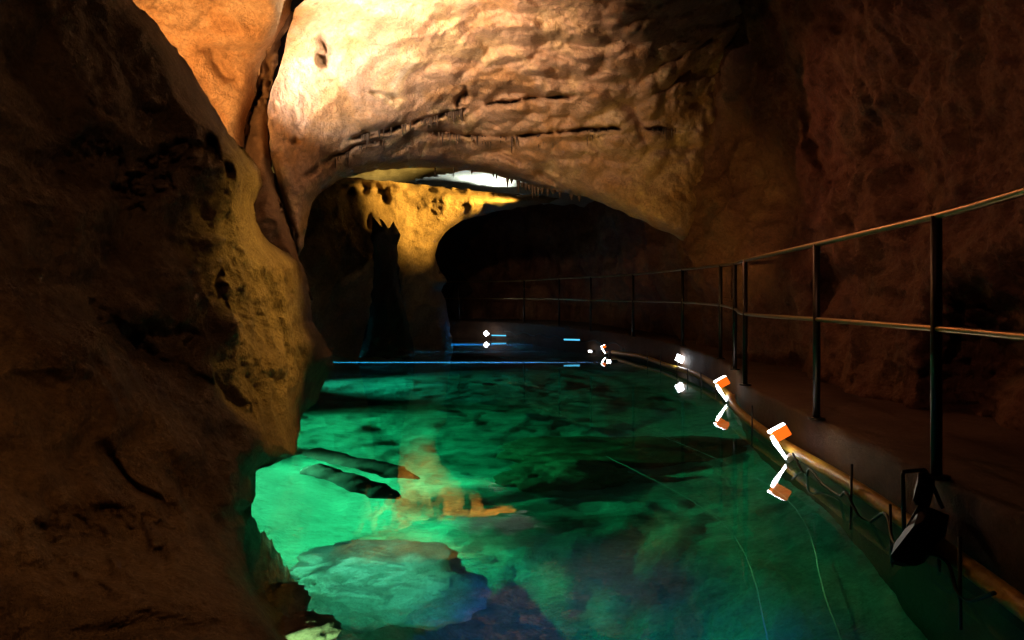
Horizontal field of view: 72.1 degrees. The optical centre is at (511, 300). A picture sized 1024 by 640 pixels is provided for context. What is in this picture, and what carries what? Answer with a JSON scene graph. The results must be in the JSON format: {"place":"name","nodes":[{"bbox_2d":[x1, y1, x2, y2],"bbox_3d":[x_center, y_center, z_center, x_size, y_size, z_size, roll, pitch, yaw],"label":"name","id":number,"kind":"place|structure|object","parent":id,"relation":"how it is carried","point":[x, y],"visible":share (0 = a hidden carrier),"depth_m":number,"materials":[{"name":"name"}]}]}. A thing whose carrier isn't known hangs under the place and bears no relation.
{"place":"outdoors","nodes":[
{"label":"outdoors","id":0,"kind":"place"},
{"bbox_2d":[0,0,333,639],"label":"rock wall","id":1,"kind":"structure","parent":0,"point":[166,360],"depth_m":2.71,"materials":[{"name":"brown stone"}]},
{"bbox_2d":[269,0,303,95],"label":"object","id":2,"kind":"structure","parent":0,"point":[295,3],"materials":[{"name":"brown stone"}]},
{"bbox_2d":[267,96,498,318],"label":"tunnel","id":3,"kind":"structure","parent":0,"point":[453,244],"depth_m":22.92,"materials":[{"name":"black stone"}]},
{"bbox_2d":[273,173,558,358],"bbox_3d":[-1.839,0.017,13.133,4.262,5.042,7.067,0,0,35],"label":"rock","id":4,"kind":"object","parent":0,"point":[335,256],"visible":0.46,"depth_m":12.57,"materials":[{"name":"stone"}]},
{"bbox_2d":[268,128,594,206],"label":"ceiling","id":5,"kind":"structure","parent":0,"point":[476,181],"depth_m":15.20,"materials":[{"name":"white stone"}]},
{"bbox_2d":[267,0,741,255],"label":"rock arch","id":6,"kind":"object","parent":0,"point":[608,103],"visible":0.84,"depth_m":7.76,"materials":[{"name":"stone"}]},
{"bbox_2d":[133,0,291,147],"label":"rock outcrop","id":7,"kind":"object","parent":6,"relation":"attached to","point":[222,46],"visible":0.2,"depth_m":6.33,"materials":[{"name":"orange stone"}]},
{"bbox_2d":[244,11,312,299],"bbox_3d":[-2.481,-1.616,7.418,0.682,3.256,2.097,0,0,-21],"label":"rock column","id":8,"kind":"object","parent":6,"relation":"attached to","point":[271,221],"visible":0.44,"depth_m":7.09,"materials":[{"name":"brown stone"}]},
{"bbox_2d":[242,337,1023,639],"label":"water","id":9,"kind":"structure","parent":0,"point":[459,488],"depth_m":3.17,"materials":[{"name":"green liquid"}]},
{"bbox_2d":[358,215,413,359],"bbox_3d":[-2.109,-0.232,11.383,1.031,2.424,1.226,0,0,0],"label":"stalagmite","id":10,"kind":"object","parent":9,"relation":"on","point":[387,335],"visible":1,"depth_m":11.05,"materials":[{"name":"black stone"}]},
{"bbox_2d":[751,405,752,435],"bbox_3d":[1.775,1.062,5.210,0.019,0.575,0.014,0,0,0],"label":"stake","id":11,"kind":"object","parent":9,"relation":"in","point":[751,420],"visible":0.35,"depth_m":5.21,"materials":[{"name":"black metal"}]},
{"bbox_2d":[850,464,852,507],"bbox_3d":[1.641,1.071,3.409,0.022,0.559,0.014,0,0,0],"label":"stake","id":12,"kind":"object","parent":9,"relation":"in","point":[851,481],"visible":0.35,"depth_m":3.40,"materials":[{"name":"black metal"}]},
{"bbox_2d":[889,504,891,538],"bbox_3d":[1.596,1.103,2.962,0.022,0.494,0.014,0,0,0],"label":"stake","id":13,"kind":"object","parent":9,"relation":"in","point":[890,516],"visible":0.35,"depth_m":2.96,"materials":[{"name":"black metal"}]},
{"bbox_2d":[449,318,1023,593],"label":"walkway","id":14,"kind":"structure","parent":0,"point":[880,445],"depth_m":3.91,"materials":[{"name":"concrete"}]},
{"bbox_2d":[445,186,1023,480],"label":"railing","id":15,"kind":"object","parent":14,"relation":"on","point":[936,328],"visible":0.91,"depth_m":3.32,"materials":[{"name":"metal"}]},
{"bbox_2d":[611,350,1023,621],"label":"pipe","id":16,"kind":"object","parent":14,"relation":"on","point":[1009,597],"visible":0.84,"depth_m":3.17,"materials":[{"name":"metal"}]},
{"bbox_2d":[504,330,623,349],"bbox_3d":[0.946,0.810,15.237,0.160,0.123,6.070,0,0,-21],"label":"cable","id":17,"kind":"object","parent":16,"relation":"on","point":[568,338],"visible":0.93,"depth_m":14.60,"materials":[{"name":"black rubber"}]},
{"bbox_2d":[675,354,683,362],"bbox_3d":[2.346,0.837,9.753,0.177,0.200,0.118,0,0,0],"label":"pool lamp","id":18,"kind":"object","parent":16,"relation":"attached to","point":[680,358],"visible":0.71,"depth_m":9.70,"materials":[{"name":"white"}]},
{"bbox_2d":[713,375,736,402],"bbox_3d":[2.091,0.895,6.900,0.225,0.324,0.078,0,0,0],"label":"pool lamp","id":19,"kind":"object","parent":16,"relation":"attached to","point":[722,381],"visible":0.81,"depth_m":6.87,"materials":[{"name":"orange"}]},
{"bbox_2d":[767,423,799,462],"bbox_3d":[1.690,0.905,4.370,0.201,0.289,0.070,0,0,0],"label":"pool lamp","id":20,"kind":"object","parent":16,"relation":"attached to","point":[779,432],"visible":0.8,"depth_m":4.35,"materials":[{"name":"orange"}]},
{"bbox_2d":[792,453,996,602],"bbox_3d":[1.615,0.970,3.233,0.056,0.113,2.048,0,0,5],"label":"cable","id":21,"kind":"object","parent":16,"relation":"attached to","point":[954,584],"visible":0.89,"depth_m":2.94,"materials":[{"name":"black rubber"}]},
{"bbox_2d":[890,468,948,566],"bbox_3d":[1.558,0.856,2.676,0.374,0.428,0.130,0,0,-30],"label":"floodlight","id":22,"kind":"object","parent":14,"relation":"attached to","point":[924,529],"visible":0.97,"depth_m":2.63,"materials":[{"name":"black metal"}]},
{"bbox_2d":[457,0,1023,431],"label":"rock wall","id":23,"kind":"structure","parent":0,"point":[835,118],"depth_m":5.93,"materials":[{"name":"brown stone"}]}
]}

